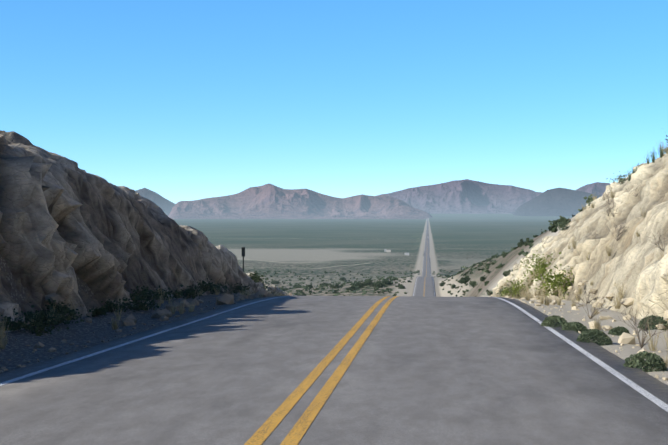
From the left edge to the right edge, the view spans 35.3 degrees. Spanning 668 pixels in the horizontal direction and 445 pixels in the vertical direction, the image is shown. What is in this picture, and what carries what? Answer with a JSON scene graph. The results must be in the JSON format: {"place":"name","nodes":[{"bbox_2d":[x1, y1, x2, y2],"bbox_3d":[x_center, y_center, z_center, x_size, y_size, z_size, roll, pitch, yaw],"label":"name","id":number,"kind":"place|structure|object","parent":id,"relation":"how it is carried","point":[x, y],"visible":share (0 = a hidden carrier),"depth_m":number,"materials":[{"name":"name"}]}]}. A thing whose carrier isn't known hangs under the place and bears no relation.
{"place":"outdoors","nodes":[
{"label":"outdoors","id":0,"kind":"place"},
{"bbox_2d":[135,188,174,215],"bbox_3d":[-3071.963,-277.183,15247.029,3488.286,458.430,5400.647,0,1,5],"label":"mountain","id":1,"kind":"structure","parent":0,"point":[163,204],"depth_m":14449.01,"materials":[{"name":"grey stone"}]},
{"bbox_2d":[168,184,413,218],"bbox_3d":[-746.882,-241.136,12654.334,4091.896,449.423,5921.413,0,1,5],"label":"mountains","id":2,"kind":"structure","parent":0,"point":[268,201],"depth_m":11399.63,"materials":[{"name":"grey stone"}]},
{"bbox_2d":[386,205,432,218],"bbox_3d":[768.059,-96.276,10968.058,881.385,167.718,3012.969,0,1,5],"label":"pink foothills","id":3,"kind":"structure","parent":2,"relation":"on","point":[404,212],"depth_m":10354.50,"materials":[{"name":"stone"}]},
{"bbox_2d":[237,258,414,262],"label":"dirt track","id":4,"kind":"structure","parent":0,"point":[299,262],"depth_m":1193.28,"materials":[{"name":"beige soil"}]},
{"bbox_2d":[0,214,667,384],"bbox_3d":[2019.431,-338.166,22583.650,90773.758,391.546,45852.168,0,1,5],"label":"ground","id":5,"kind":"structure","parent":0,"point":[454,239],"depth_m":1195.55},
{"bbox_2d":[0,130,287,332],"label":"rock slope","id":6,"kind":"structure","parent":5,"relation":"on","point":[63,220],"depth_m":26.96,"materials":[{"name":"beige stone"}]},
{"bbox_2d":[242,247,244,271],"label":"marker sign","id":7,"kind":"object","parent":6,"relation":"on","point":[243,252],"visible":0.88,"depth_m":65.58,"materials":[{"name":"black metal"}]},
{"bbox_2d":[0,295,288,372],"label":"gravel edge","id":8,"kind":"object","parent":5,"relation":"on","point":[24,360],"visible":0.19,"depth_m":17.77,"materials":[{"name":"beige stone"}]},
{"bbox_2d":[0,284,292,351],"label":"stones","id":9,"kind":"object","parent":5,"relation":"on","point":[166,313],"visible":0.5,"depth_m":25.00,"materials":[{"name":"beige stone"}]},
{"bbox_2d":[0,214,574,335],"bbox_3d":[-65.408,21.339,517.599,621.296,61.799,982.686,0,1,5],"label":"dark green shrubs","id":10,"kind":"object","parent":5,"relation":"on","point":[40,319],"visible":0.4,"depth_m":32.60,"materials":[{"name":"green plant"}]},
{"bbox_2d":[0,218,667,444],"bbox_3d":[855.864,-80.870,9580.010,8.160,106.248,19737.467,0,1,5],"label":"highway","id":11,"kind":"structure","parent":5,"relation":"on","point":[430,368],"depth_m":12.30,"materials":[{"name":"grey asphalt"}]},
{"bbox_2d":[0,238,425,385],"bbox_3d":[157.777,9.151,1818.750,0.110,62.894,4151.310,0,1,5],"label":"edge line","id":12,"kind":"object","parent":11,"relation":"on","point":[48,368],"visible":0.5,"depth_m":16.26,"materials":[{"name":"white paint"}]},
{"bbox_2d":[244,260,426,444],"bbox_3d":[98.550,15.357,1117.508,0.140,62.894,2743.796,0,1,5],"label":"line","id":13,"kind":"object","parent":11,"relation":"on","point":[276,417],"visible":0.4,"depth_m":11.58,"materials":[{"name":"yellow paint"}]},
{"bbox_2d":[280,271,426,444],"bbox_3d":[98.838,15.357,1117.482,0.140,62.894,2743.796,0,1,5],"label":"line","id":14,"kind":"object","parent":11,"relation":"on","point":[294,436],"visible":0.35,"depth_m":11.66,"materials":[{"name":"yellow paint"}]},
{"bbox_2d":[428,229,667,411],"bbox_3d":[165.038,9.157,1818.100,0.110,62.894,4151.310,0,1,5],"label":"edge line","id":15,"kind":"object","parent":11,"relation":"on","point":[652,398],"visible":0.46,"depth_m":14.01,"materials":[{"name":"white paint"}]},
{"bbox_2d":[0,141,667,366],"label":"dry grass tufts","id":16,"kind":"object","parent":5,"relation":"on","point":[527,298],"visible":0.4,"depth_m":30.28,"materials":[{"name":"plant"}]},
{"bbox_2d":[220,183,667,347],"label":"dry bushes","id":17,"kind":"object","parent":5,"relation":"on","point":[595,298],"visible":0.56,"depth_m":35.14,"materials":[{"name":"plant"}]},
{"bbox_2d":[244,135,667,371],"bbox_3d":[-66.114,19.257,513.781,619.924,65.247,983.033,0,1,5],"label":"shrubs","id":18,"kind":"object","parent":5,"relation":"on","point":[639,359],"visible":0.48,"depth_m":21.02,"materials":[{"name":"green plant"}]},
{"bbox_2d":[7,182,622,330],"bbox_3d":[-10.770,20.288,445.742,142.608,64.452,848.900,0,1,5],"label":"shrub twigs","id":19,"kind":"object","parent":18,"relation":"on","point":[226,292],"visible":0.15,"depth_m":32.79,"materials":[{"name":"brown plant"}]},
{"bbox_2d":[497,250,574,298],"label":"yellow green shrubs","id":20,"kind":"object","parent":5,"relation":"on","point":[556,280],"visible":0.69,"depth_m":42.56,"materials":[{"name":"green plant"}]},
{"bbox_2d":[490,279,667,353],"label":"stones","id":21,"kind":"object","parent":5,"relation":"on","point":[626,338],"visible":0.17,"depth_m":26.90,"materials":[{"name":"beige stone"}]},
{"bbox_2d":[492,154,667,321],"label":"rock slope","id":22,"kind":"structure","parent":5,"relation":"on","point":[635,265],"depth_m":37.52,"materials":[{"name":"beige stone"}]},
{"bbox_2d":[507,297,667,382],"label":"gravel edge","id":23,"kind":"object","parent":5,"relation":"on","point":[656,375],"visible":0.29,"depth_m":20.02,"materials":[{"name":"beige stone"}]},
{"bbox_2d":[0,0,667,203],"label":"sky","id":24,"kind":"structure","parent":0,"point":[177,100],"materials":[{"name":"blue"}]},
{"bbox_2d":[377,179,609,213],"bbox_3d":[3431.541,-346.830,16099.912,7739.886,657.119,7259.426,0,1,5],"label":"mountains","id":25,"kind":"structure","parent":0,"point":[466,196],"depth_m":15576.46,"materials":[{"name":"grey stone"}]},
{"bbox_2d":[513,188,599,215],"bbox_3d":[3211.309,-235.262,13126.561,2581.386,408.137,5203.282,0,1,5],"label":"distant mountain","id":26,"kind":"structure","parent":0,"point":[559,202],"depth_m":12267.18,"materials":[{"name":"stone"}]}
]}

